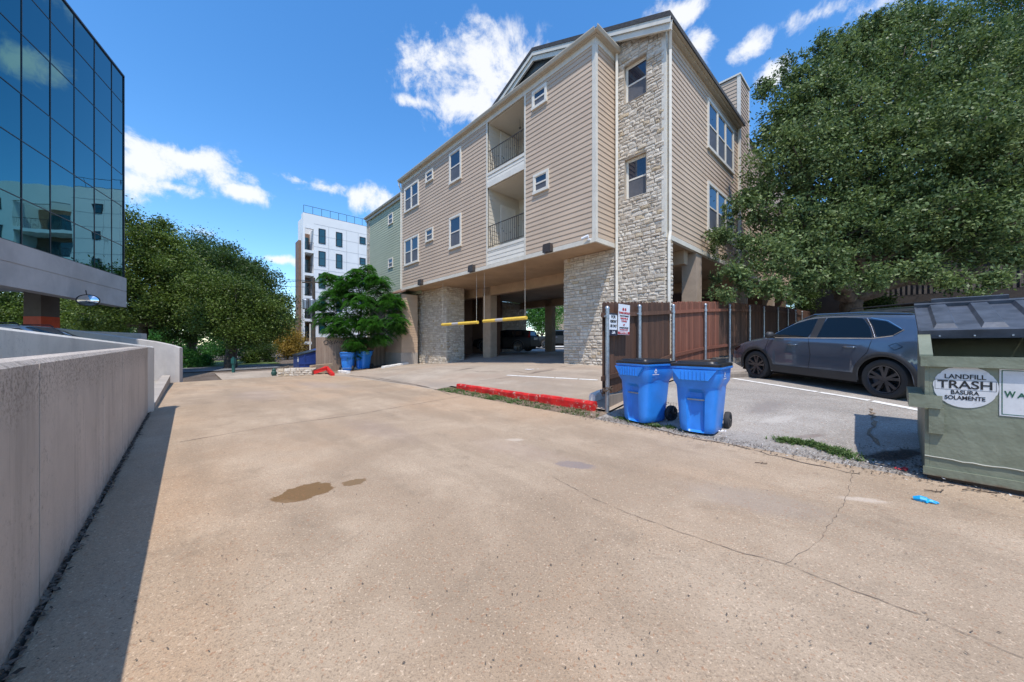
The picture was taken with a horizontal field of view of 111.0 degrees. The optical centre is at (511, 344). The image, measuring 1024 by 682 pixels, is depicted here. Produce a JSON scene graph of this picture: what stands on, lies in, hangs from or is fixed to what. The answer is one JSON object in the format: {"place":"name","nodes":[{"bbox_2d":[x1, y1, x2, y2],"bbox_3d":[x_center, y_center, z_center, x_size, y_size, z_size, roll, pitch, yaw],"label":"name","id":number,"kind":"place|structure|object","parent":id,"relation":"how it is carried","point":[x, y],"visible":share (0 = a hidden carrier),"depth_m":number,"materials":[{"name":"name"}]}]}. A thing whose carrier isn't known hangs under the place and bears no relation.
{"place":"outdoors","nodes":[
{"label":"outdoors","id":0,"kind":"place"},
{"bbox_2d":[183,364,277,371],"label":"street","id":1,"kind":"structure","parent":0,"point":[220,368],"depth_m":25.42,"materials":[{"name":"grey asphalt"}]},
{"bbox_2d":[187,360,277,367],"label":"verge","id":2,"kind":"structure","parent":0,"point":[220,363],"depth_m":30.77,"materials":[{"name":"green plant"}]},
{"bbox_2d":[0,291,22,323],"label":"live oak tree","id":3,"kind":"object","parent":2,"relation":"on","point":[9,298],"visible":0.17,"depth_m":29.19,"materials":[{"name":"green plant"}]},
{"bbox_2d":[182,345,207,367],"bbox_3d":[-24.823,1.237,27.026,2.470,2.526,2.648,0,0,44],"label":"bush","id":4,"kind":"object","parent":2,"relation":"on","point":[191,358],"visible":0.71,"depth_m":26.80,"materials":[{"name":"green plant"}]},
{"bbox_2d":[199,351,218,365],"bbox_3d":[-25.505,1.349,28.957,2.204,1.669,2.430,0,0,0],"label":"bush","id":5,"kind":"object","parent":2,"relation":"on","point":[209,361],"visible":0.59,"depth_m":28.97,"materials":[{"name":"green plant"}]},
{"bbox_2d":[237,348,265,362],"bbox_3d":[-23.815,1.165,31.966,2.364,1.883,2.297,0,0,0],"label":"bush","id":6,"kind":"object","parent":2,"relation":"on","point":[249,357],"visible":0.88,"depth_m":31.72,"materials":[{"name":"green plant"}]},
{"bbox_2d":[246,340,281,361],"bbox_3d":[-23.045,0.657,32.891,2.608,2.747,2.915,0,0,-24],"label":"bush","id":7,"kind":"object","parent":2,"relation":"on","point":[267,356],"visible":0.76,"depth_m":32.74,"materials":[{"name":"green plant"}]},
{"bbox_2d":[231,357,235,372],"bbox_3d":[-16.615,1.196,21.000,0.180,0.950,0.180,0,0,0],"label":"utility pedestal","id":8,"kind":"object","parent":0,"point":[233,361],"visible":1,"depth_m":20.94,"materials":[{"name":"teal plastic"}]},
{"bbox_2d":[215,370,315,379],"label":"driveway","id":9,"kind":"structure","parent":0,"point":[244,375],"depth_m":18.89,"materials":[{"name":"concrete"}]},
{"bbox_2d":[292,348,315,367],"bbox_3d":[-12.568,0.862,21.994,1.760,1.440,1.600,0,0,-43],"label":"blue dumpster","id":10,"kind":"object","parent":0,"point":[304,359],"visible":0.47,"depth_m":21.28,"materials":[{"name":"paint"}]},
{"bbox_2d":[11,345,669,668],"bbox_3d":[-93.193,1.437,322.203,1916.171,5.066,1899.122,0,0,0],"label":"ground","id":11,"kind":"structure","parent":0,"point":[201,376],"depth_m":22.38,"materials":[{"name":"grey concrete"}]},
{"bbox_2d":[0,291,136,332],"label":"live oak tree","id":12,"kind":"object","parent":11,"relation":"on","point":[8,315],"visible":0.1,"depth_m":28.29,"materials":[{"name":"green plant"}]},
{"bbox_2d":[0,346,147,681],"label":"ramp wall","id":13,"kind":"structure","parent":11,"relation":"on","point":[70,423],"depth_m":2.13,"materials":[{"name":"concrete"}]},
{"bbox_2d":[0,327,153,412],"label":"ramp wall","id":14,"kind":"structure","parent":11,"relation":"on","point":[17,343],"depth_m":4.51,"materials":[{"name":"paint"}]},
{"bbox_2d":[86,331,146,339],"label":"deck wall","id":15,"kind":"structure","parent":11,"relation":"on","point":[138,335],"depth_m":17.50,"materials":[{"name":"concrete"}]},
{"bbox_2d":[57,328,182,382],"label":"curved wall","id":16,"kind":"structure","parent":11,"relation":"on","point":[168,359],"depth_m":15.12,"materials":[{"name":"concrete"}]},
{"bbox_2d":[60,195,219,338],"bbox_3d":[-27.994,-4.495,26.843,10.392,13.310,8.198,0,0,0],"label":"live oak tree","id":17,"kind":"object","parent":11,"relation":"on","point":[158,265],"visible":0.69,"depth_m":25.84,"materials":[{"name":"green plant"}]},
{"bbox_2d":[87,322,283,359],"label":"live oak tree","id":18,"kind":"object","parent":11,"relation":"on","point":[206,349],"visible":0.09,"depth_m":45.21,"materials":[{"name":"green plant"}]},
{"bbox_2d":[133,233,253,352],"bbox_3d":[-26.812,-3.792,30.318,8.293,11.953,8.729,0,0,39],"label":"live oak tree","id":19,"kind":"object","parent":11,"relation":"on","point":[228,260],"visible":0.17,"depth_m":30.61,"materials":[{"name":"green plant"}]},
{"bbox_2d":[159,260,312,367],"bbox_3d":[-20.674,-2.034,25.938,10.499,8.341,6.822,0,0,-13],"label":"live oak tree","id":20,"kind":"object","parent":11,"relation":"on","point":[245,306],"visible":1,"depth_m":25.32,"materials":[{"name":"green plant"}]},
{"bbox_2d":[180,224,304,349],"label":"live oak tree","id":21,"kind":"object","parent":11,"relation":"on","point":[254,269],"visible":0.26,"depth_m":42.29,"materials":[{"name":"green plant"}]},
{"bbox_2d":[269,321,311,359],"bbox_3d":[-24.123,-0.602,37.990,4.681,4.895,5.023,0,0,-34],"label":"dry shrub","id":22,"kind":"object","parent":11,"relation":"on","point":[289,345],"visible":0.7,"depth_m":37.59,"materials":[{"name":"yellow plant"}]},
{"bbox_2d":[277,365,315,375],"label":"stone wall","id":23,"kind":"structure","parent":11,"relation":"on","point":[286,371],"depth_m":18.31,"materials":[{"name":"stone"}]},
{"bbox_2d":[275,278,324,349],"bbox_3d":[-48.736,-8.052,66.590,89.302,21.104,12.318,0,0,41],"label":"utility pole","id":24,"kind":"object","parent":11,"relation":"on","point":[312,300],"visible":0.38,"depth_m":33.85,"materials":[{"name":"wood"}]},
{"bbox_2d":[290,205,366,351],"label":"white apartment block","id":25,"kind":"structure","parent":11,"relation":"on","point":[338,247],"depth_m":49.24,"materials":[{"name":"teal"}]},
{"bbox_2d":[305,260,308,272],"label":"balcony door","id":26,"kind":"structure","parent":25,"relation":"in","point":[306,261],"depth_m":49.32,"materials":[{"name":"teal"}]},
{"bbox_2d":[305,283,308,295],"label":"balcony door","id":27,"kind":"structure","parent":25,"relation":"in","point":[306,284],"depth_m":49.32,"materials":[{"name":"teal"}]},
{"bbox_2d":[318,228,325,243],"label":"window","id":28,"kind":"structure","parent":25,"relation":"in","point":[321,232],"depth_m":48.76,"materials":[{"name":"blue glass"}]},
{"bbox_2d":[318,251,325,266],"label":"window","id":29,"kind":"structure","parent":25,"relation":"in","point":[321,254],"depth_m":48.70,"materials":[{"name":"blue glass"}]},
{"bbox_2d":[336,232,341,246],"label":"window","id":30,"kind":"structure","parent":25,"relation":"in","point":[338,235],"depth_m":50.22,"materials":[{"name":"blue glass"}]},
{"bbox_2d":[336,254,341,268],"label":"window","id":31,"kind":"structure","parent":25,"relation":"in","point":[338,256],"depth_m":50.27,"materials":[{"name":"blue glass"}]},
{"bbox_2d":[359,237,365,244],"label":"window","id":32,"kind":"structure","parent":25,"relation":"in","point":[362,240],"depth_m":52.45,"materials":[{"name":"blue glass"}]},
{"bbox_2d":[359,257,365,264],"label":"window","id":33,"kind":"structure","parent":25,"relation":"in","point":[362,261],"depth_m":52.45,"materials":[{"name":"blue glass"}]},
{"bbox_2d":[316,337,384,373],"bbox_3d":[-9.915,0.573,22.349,0.042,2.183,4.944,0,0,34],"label":"tan fence","id":34,"kind":"object","parent":11,"relation":"on","point":[328,350],"visible":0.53,"depth_m":21.20,"materials":[{"name":"beige"}]},
{"bbox_2d":[306,264,411,363],"bbox_3d":[-9.410,-1.710,21.733,6.464,6.663,3.206,0,0,0],"label":"leafy tree","id":35,"kind":"object","parent":11,"relation":"on","point":[364,324],"visible":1,"depth_m":21.29,"materials":[{"name":"green plant"}]},
{"bbox_2d":[363,192,421,336],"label":"green building","id":36,"kind":"structure","parent":11,"relation":"on","point":[382,221],"depth_m":26.44,"materials":[{"name":"green paint"}]},
{"bbox_2d":[388,212,392,225],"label":"window","id":37,"kind":"structure","parent":36,"relation":"in","point":[390,217],"depth_m":25.86,"materials":[{"name":"white glass"}]},
{"bbox_2d":[388,257,392,268],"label":"window","id":38,"kind":"structure","parent":36,"relation":"in","point":[390,261],"depth_m":25.86,"materials":[{"name":"white glass"}]},
{"bbox_2d":[385,289,417,364],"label":"utility shed","id":39,"kind":"structure","parent":11,"relation":"on","point":[404,349],"depth_m":22.60,"materials":[{"name":"beige"}]},
{"bbox_2d":[19,308,793,348],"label":"woods","id":40,"kind":"object","parent":11,"relation":"on","point":[212,337],"visible":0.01,"depth_m":102.11,"materials":[{"name":"green plant"}]},
{"bbox_2d":[4,374,1023,681],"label":"lane","id":41,"kind":"structure","parent":11,"relation":"on","point":[498,516],"depth_m":2.35,"materials":[{"name":"concrete"}]},
{"bbox_2d":[0,411,152,680],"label":"wall foot litter","id":42,"kind":"object","parent":41,"relation":"on","point":[46,596],"depth_m":2.13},
{"bbox_2d":[154,375,169,409],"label":"kerb","id":43,"kind":"structure","parent":41,"relation":"on","point":[161,385],"depth_m":10.96,"materials":[{"name":"concrete"}]},
{"bbox_2d":[310,363,334,375],"bbox_3d":[-10.233,1.350,18.930,1.156,0.539,2.915,0,0,-29],"label":"broken barrier","id":44,"kind":"object","parent":41,"relation":"on","point":[325,367],"visible":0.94,"depth_m":19.30,"materials":[{"name":"red paint"}]},
{"bbox_2d":[32,443,1001,667],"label":"lane specks","id":45,"kind":"object","parent":41,"relation":"on","point":[538,595],"visible":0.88,"depth_m":1.83,"materials":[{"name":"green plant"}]},
{"bbox_2d":[435,387,608,418],"bbox_3d":[-0.244,1.364,8.881,0.555,0.050,5.815,0,0,-43],"label":"dirt strip","id":46,"kind":"object","parent":41,"relation":"on","point":[568,410],"visible":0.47,"depth_m":7.70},
{"bbox_2d":[456,384,539,401],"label":"red curb","id":47,"kind":"structure","parent":46,"relation":"on","point":[510,393],"depth_m":9.20,"materials":[{"name":"paint"}]},
{"bbox_2d":[438,387,597,416],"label":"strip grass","id":48,"kind":"structure","parent":46,"relation":"on","point":[493,397],"depth_m":8.69,"materials":[{"name":"green plant"}]},
{"bbox_2d":[539,394,596,410],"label":"red curb","id":49,"kind":"structure","parent":46,"relation":"on","point":[587,405],"depth_m":7.58,"materials":[{"name":"paint"}]},
{"bbox_2d":[648,425,858,473],"bbox_3d":[2.829,1.366,5.085,0.245,0.057,3.168,0,0,-31],"label":"joint","id":50,"kind":"object","parent":41,"relation":"on","point":[756,450],"visible":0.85,"depth_m":4.50,"materials":[{"name":"grey concrete"}]},
{"bbox_2d":[515,400,1022,502],"bbox_3d":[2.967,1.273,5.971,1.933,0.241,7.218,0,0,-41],"label":"edge litter","id":51,"kind":"object","parent":41,"relation":"on","point":[915,465],"visible":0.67,"depth_m":4.27,"materials":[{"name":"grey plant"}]},
{"bbox_2d":[559,480,1023,657],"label":"crack","id":52,"kind":"object","parent":41,"relation":"on","point":[809,573],"visible":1,"depth_m":2.12,"materials":[{"name":"grey concrete"}]},
{"bbox_2d":[913,495,938,503],"bbox_3d":[3.688,1.384,3.132,0.160,0.060,0.084,0,0,29],"label":"glove","id":53,"kind":"object","parent":41,"relation":"on","point":[920,498],"visible":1,"depth_m":3.13,"materials":[{"name":"blue rubber"}]},
{"bbox_2d":[510,302,563,340],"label":"hedge tree","id":54,"kind":"object","parent":11,"relation":"on","point":[536,318],"visible":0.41,"depth_m":42.38,"materials":[{"name":"green plant"}]},
{"bbox_2d":[555,306,563,329],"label":"building","id":55,"kind":"structure","parent":11,"relation":"on","point":[562,325],"depth_m":60.28,"materials":[{"name":"paint"}]},
{"bbox_2d":[397,10,793,364],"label":"apartment building","id":56,"kind":"structure","parent":11,"relation":"on","point":[624,147],"depth_m":13.72,"materials":[{"name":"paint"}]},
{"bbox_2d":[404,179,418,213],"bbox_3d":[-6.173,-9.052,21.564,0.088,1.548,1.892,0,0,-43],"label":"window","id":57,"kind":"structure","parent":56,"relation":"in","point":[411,193],"depth_m":21.51,"materials":[{"name":"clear glass"}]},
{"bbox_2d":[404,234,418,266],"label":"window","id":58,"kind":"structure","parent":56,"relation":"in","point":[411,245],"depth_m":21.51,"materials":[{"name":"blue glass"}]},
{"bbox_2d":[425,168,433,183],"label":"window","id":59,"kind":"structure","parent":56,"relation":"in","point":[429,174],"depth_m":19.96,"materials":[{"name":"clear glass"}]},
{"bbox_2d":[425,226,433,242],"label":"window","id":60,"kind":"structure","parent":56,"relation":"in","point":[428,232],"depth_m":19.97,"materials":[{"name":"clear glass"}]},
{"bbox_2d":[448,146,461,185],"bbox_3d":[-2.918,-9.158,18.036,0.088,1.615,1.110,0,0,-43],"label":"window","id":61,"kind":"structure","parent":56,"relation":"in","point":[455,157],"depth_m":18.03,"materials":[{"name":"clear glass"}]},
{"bbox_2d":[448,212,461,249],"bbox_3d":[-2.918,-5.791,18.036,0.088,1.668,1.110,0,0,-43],"label":"window","id":62,"kind":"structure","parent":56,"relation":"in","point":[455,222],"depth_m":18.03,"materials":[{"name":"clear glass"}]},
{"bbox_2d":[441,274,478,325],"bbox_3d":[-2.777,-2.262,18.391,0.153,2.476,3.257,0,0,-43],"label":"clearance bar","id":63,"kind":"object","parent":56,"relation":"hanging from","point":[460,323],"visible":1,"depth_m":17.70,"materials":[{"name":"yellow metal"}]},
{"bbox_2d":[468,264,474,272],"bbox_3d":[-1.940,-3.647,16.868,0.166,0.325,0.400,0,0,-43],"label":"wall light","id":64,"kind":"object","parent":56,"relation":"attached to","point":[471,268],"visible":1,"depth_m":16.76,"materials":[{"name":"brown metal"}]},
{"bbox_2d":[482,316,527,322],"bbox_3d":[-0.379,-2.275,15.792,0.153,2.450,2.908,0,0,-43],"label":"clearance bar","id":65,"kind":"object","parent":56,"relation":"hanging from","point":[506,319],"visible":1,"depth_m":15.58,"materials":[{"name":"yellow metal"}]},
{"bbox_2d":[500,131,515,165],"bbox_3d":[-0.169,-8.963,16.950,0.980,2.240,0.066,0,0,-43],"label":"door","id":66,"kind":"structure","parent":56,"relation":"in","point":[505,152],"depth_m":16.84,"materials":[{"name":"metal"}]},
{"bbox_2d":[500,205,515,244],"bbox_3d":[-0.169,-5.500,16.950,0.980,2.240,0.066,0,0,-43],"label":"door","id":67,"kind":"structure","parent":56,"relation":"in","point":[506,212],"depth_m":16.88,"materials":[{"name":"metal"}]},
{"bbox_2d":[531,82,547,111],"bbox_3d":[1.062,-9.665,13.722,0.088,0.730,0.807,0,0,-43],"label":"window","id":68,"kind":"structure","parent":56,"relation":"in","point":[539,96],"depth_m":13.70,"materials":[{"name":"clear glass"}]},
{"bbox_2d":[532,168,548,195],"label":"window","id":69,"kind":"structure","parent":56,"relation":"in","point":[541,179],"depth_m":13.65,"materials":[{"name":"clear glass"}]},
{"bbox_2d":[542,243,552,252],"bbox_3d":[1.349,-3.647,13.303,0.166,0.325,0.400,0,0,-43],"label":"wall light","id":70,"kind":"object","parent":56,"relation":"attached to","point":[547,247],"visible":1,"depth_m":13.21,"materials":[{"name":"brown metal"}]},
{"bbox_2d":[626,57,645,102],"bbox_3d":[4.353,-9.157,12.252,0.064,1.327,0.812,0,0,-43],"label":"window","id":71,"kind":"structure","parent":56,"relation":"in","point":[636,73],"depth_m":12.27,"materials":[{"name":"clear glass"}]},
{"bbox_2d":[626,154,645,198],"bbox_3d":[4.360,-5.809,12.245,0.064,1.397,0.793,0,0,-43],"label":"window","id":72,"kind":"structure","parent":56,"relation":"in","point":[636,167],"depth_m":12.27,"materials":[{"name":"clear glass"}]},
{"bbox_2d":[707,97,734,174],"bbox_3d":[8.959,-8.794,15.037,3.321,1.994,0.088,0,0,-43],"label":"window","id":73,"kind":"structure","parent":56,"relation":"in","point":[720,135],"depth_m":14.89,"materials":[{"name":"white glass"}]},
{"bbox_2d":[707,180,734,245],"bbox_3d":[8.959,-5.510,15.037,3.321,1.982,0.088,0,0,-43],"label":"window","id":74,"kind":"structure","parent":56,"relation":"in","point":[715,196],"depth_m":14.51,"materials":[{"name":"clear glass"}]},
{"bbox_2d":[601,301,809,412],"bbox_3d":[11.333,-0.456,15.750,25.977,3.720,0.161,0,0,-43],"label":"wood fence","id":75,"kind":"object","parent":11,"relation":"on","point":[704,330],"visible":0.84,"depth_m":9.71,"materials":[{"name":"brown wood"}]},
{"bbox_2d":[600,386,611,395],"bbox_3d":[1.865,0.914,6.938,0.201,0.205,0.342,0,0,26],"label":"chain","id":76,"kind":"object","parent":75,"relation":"attached to","point":[609,388],"visible":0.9,"depth_m":6.92,"materials":[{"name":"grey metal"}]},
{"bbox_2d":[609,313,616,335],"bbox_3d":[2.033,-0.409,7.058,0.293,0.446,0.010,0,0,-43],"label":"resident sign","id":77,"kind":"object","parent":75,"relation":"attached to","point":[613,324],"visible":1,"depth_m":7.05,"materials":[{"name":"white"}]},
{"bbox_2d":[618,304,629,334],"bbox_3d":[2.322,-0.521,7.292,0.486,0.628,0.010,0,0,-43],"label":"towing sign","id":78,"kind":"object","parent":75,"relation":"attached to","point":[623,318],"visible":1,"depth_m":7.28,"materials":[{"name":"white metal"}]},
{"bbox_2d":[786,278,831,312],"bbox_3d":[20.227,-1.770,25.111,3.275,5.899,3.656,0,0,0],"label":"bush","id":79,"kind":"object","parent":11,"relation":"on","point":[814,295],"visible":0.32,"depth_m":24.43,"materials":[{"name":"green plant"}]},
{"bbox_2d":[701,0,1023,312],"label":"live oak tree","id":80,"kind":"object","parent":11,"relation":"on","point":[950,136],"visible":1,"depth_m":12.31,"materials":[{"name":"green plant"}]},
{"bbox_2d":[790,178,1023,316],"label":"balcony building","id":81,"kind":"structure","parent":11,"relation":"on","point":[908,293],"depth_m":20.44,"materials":[{"name":"brown paint"}]},
{"bbox_2d":[919,0,1023,125],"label":"live oak tree","id":82,"kind":"object","parent":11,"relation":"on","point":[1001,5],"visible":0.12,"depth_m":17.85,"materials":[{"name":"green plant"}]},
{"bbox_2d":[321,369,367,373],"bbox_3d":[-10.953,1.538,21.872,2.435,0.176,4.995,0,0,-43],"label":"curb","id":83,"kind":"object","parent":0,"point":[335,372],"visible":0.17,"depth_m":20.70,"materials":[{"name":"grey concrete"}]},
{"bbox_2d":[339,351,355,369],"bbox_3d":[-9.774,0.944,20.954,0.856,1.141,1.069,0,0,-13],"label":"wheeled bin","id":84,"kind":"object","parent":83,"relation":"on","point":[345,356],"visible":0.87,"depth_m":20.66,"materials":[{"name":"blue plastic"}]},
{"bbox_2d":[355,350,373,368],"bbox_3d":[-9.098,0.870,21.645,0.856,1.141,1.069,0,0,17],"label":"wheeled bin","id":85,"kind":"object","parent":83,"relation":"on","point":[364,362],"visible":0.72,"depth_m":21.33,"materials":[{"name":"blue plastic"}]},
{"bbox_2d":[328,362,547,389],"bbox_3d":[-4.143,1.232,16.999,5.835,0.851,11.395,0,0,-43],"label":"apron","id":86,"kind":"object","parent":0,"point":[438,376],"visible":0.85,"depth_m":14.70,"materials":[{"name":"concrete"}]},
{"bbox_2d":[381,362,408,367],"bbox_3d":[-7.135,1.276,21.558,0.192,0.332,1.974,0,0,29],"label":"wheel stop","id":87,"kind":"object","parent":86,"relation":"on","point":[392,365],"visible":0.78,"depth_m":21.39,"materials":[{"name":"white paint"}]},
{"bbox_2d":[22,0,1023,344],"label":"sky","id":88,"kind":"structure","parent":0,"point":[241,115],"materials":[{"name":"blue"}]},
{"bbox_2d":[449,363,672,409],"bbox_3d":[1.902,1.034,10.861,5.275,0.524,5.815,0,0,-43],"label":"apron beside curb","id":89,"kind":"object","parent":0,"point":[577,388],"visible":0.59,"depth_m":10.48,"materials":[{"name":"concrete"}]},
{"bbox_2d":[507,375,595,379],"bbox_3d":[1.089,0.994,10.748,3.328,0.071,0.092,0,0,41],"label":"pavement marking","id":90,"kind":"object","parent":89,"relation":"on","point":[552,377],"visible":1,"depth_m":10.64,"materials":[{"name":"white paint"}]},
{"bbox_2d":[589,389,622,400],"bbox_3d":[2.491,1.030,8.250,1.768,0.489,0.191,0,0,-35],"label":"wheel stop","id":91,"kind":"object","parent":89,"relation":"on","point":[596,395],"visible":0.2,"depth_m":7.78,"materials":[{"name":"white paint"}]},
{"bbox_2d":[450,347,733,363],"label":"garage floor","id":92,"kind":"structure","parent":0,"point":[539,355],"depth_m":20.10,"materials":[{"name":"concrete"}]},
{"bbox_2d":[473,330,539,351],"bbox_3d":[-0.405,-0.280,24.791,4.540,1.500,1.885,0,0,27],"label":"parked suv","id":93,"kind":"object","parent":92,"relation":"on","point":[521,340],"visible":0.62,"depth_m":23.66,"materials":[{"name":"paint"}]},
{"bbox_2d":[595,363,1023,496],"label":"parking lot","id":94,"kind":"structure","parent":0,"point":[759,410],"depth_m":5.50,"materials":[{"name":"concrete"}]},
{"bbox_2d":[615,358,677,422],"bbox_3d":[2.412,0.785,6.294,0.954,1.087,0.764,0,0,-29],"label":"wheeled bin","id":95,"kind":"object","parent":94,"relation":"on","point":[645,383],"visible":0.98,"depth_m":6.02,"materials":[{"name":"blue plastic"}]},
{"bbox_2d":[670,360,732,433],"bbox_3d":[3.027,0.787,5.600,0.764,1.087,0.954,0,0,43],"label":"wheeled bin","id":96,"kind":"object","parent":94,"relation":"on","point":[701,388],"visible":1,"depth_m":5.33,"materials":[{"name":"blue plastic"}]},
{"bbox_2d":[730,371,750,377],"bbox_3d":[5.581,0.804,8.994,1.750,0.268,0.201,0,0,-6],"label":"wheel stop","id":97,"kind":"object","parent":94,"relation":"on","point":[739,374],"visible":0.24,"depth_m":8.93,"materials":[{"name":"grey concrete"}]},
{"bbox_2d":[613,416,873,460],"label":"weeds","id":98,"kind":"object","parent":94,"relation":"on","point":[839,450],"visible":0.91,"depth_m":4.64,"materials":[{"name":"green plant"}]},
{"bbox_2d":[732,378,916,409],"bbox_3d":[5.882,0.919,7.095,0.111,0.177,3.479,0,0,-12],"label":"parking line","id":99,"kind":"object","parent":94,"relation":"on","point":[891,404],"visible":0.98,"depth_m":6.36,"materials":[{"name":"white paint"}]},
{"bbox_2d":[733,311,916,398],"bbox_3d":[7.123,0.095,7.575,2.141,1.560,4.400,-1,2,-9],"label":"parked car","id":100,"kind":"object","parent":94,"relation":"on","point":[874,353],"visible":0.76,"depth_m":6.76,"materials":[{"name":"grey paint"}]},
{"bbox_2d":[867,408,879,445],"bbox_3d":[5.195,1.151,5.075,0.121,0.252,1.664,0,0,45],"label":"crack","id":101,"kind":"object","parent":94,"relation":"on","point":[873,423],"visible":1,"depth_m":4.97,"materials":[{"name":"grey asphalt"}]},
{"bbox_2d":[863,291,903,309],"bbox_3d":[17.874,-1.029,17.463,2.252,3.622,2.157,0,0,-35],"label":"bush","id":102,"kind":"object","parent":94,"relation":"on","point":[879,301],"visible":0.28,"depth_m":17.04,"materials":[{"name":"green plant"}]},
{"bbox_2d":[848,301,930,311],"bbox_3d":[9.835,-0.134,9.580,1.885,1.707,4.540,0,0,-9],"label":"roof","id":103,"kind":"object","parent":94,"relation":"on","point":[903,309],"visible":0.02,"depth_m":8.61,"materials":[{"name":"metal"}]},
{"bbox_2d":[906,294,1023,494],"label":"trash dumpster","id":104,"kind":"object","parent":94,"relation":"on","point":[965,396],"visible":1,"depth_m":3.50,"materials":[{"name":"green paint"}]},
{"label":"parking deck","id":105,"kind":"structure","parent":0,"visible":0},
{"bbox_2d":[0,322,78,336],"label":"car","id":106,"kind":"object","parent":105,"relation":"on","point":[39,328],"visible":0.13,"depth_m":11.44,"materials":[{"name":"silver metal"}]},
{"bbox_2d":[0,0,126,327],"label":"office building","id":107,"kind":"structure","parent":105,"relation":"on","point":[62,155],"depth_m":14.69,"materials":[{"name":"teal glass"}]},
{"bbox_2d":[75,290,99,305],"bbox_3d":[-18.454,-2.037,15.191,1.116,0.764,0.541,0,0,18],"label":"convex mirror","id":108,"kind":"object","parent":107,"relation":"attached to","point":[86,299],"visible":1,"depth_m":15.06,"materials":[{"name":"white mirror"}]},
{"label":"rear lot","id":109,"kind":"structure","parent":0,"visible":0},
{"bbox_2d":[539,330,563,347],"bbox_3d":[4.822,-0.630,36.500,5.700,1.820,1.957,0,0,-14],"label":"pickup truck","id":110,"kind":"object","parent":109,"relation":"on","point":[559,337],"visible":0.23,"depth_m":35.56,"materials":[{"name":"metal"}]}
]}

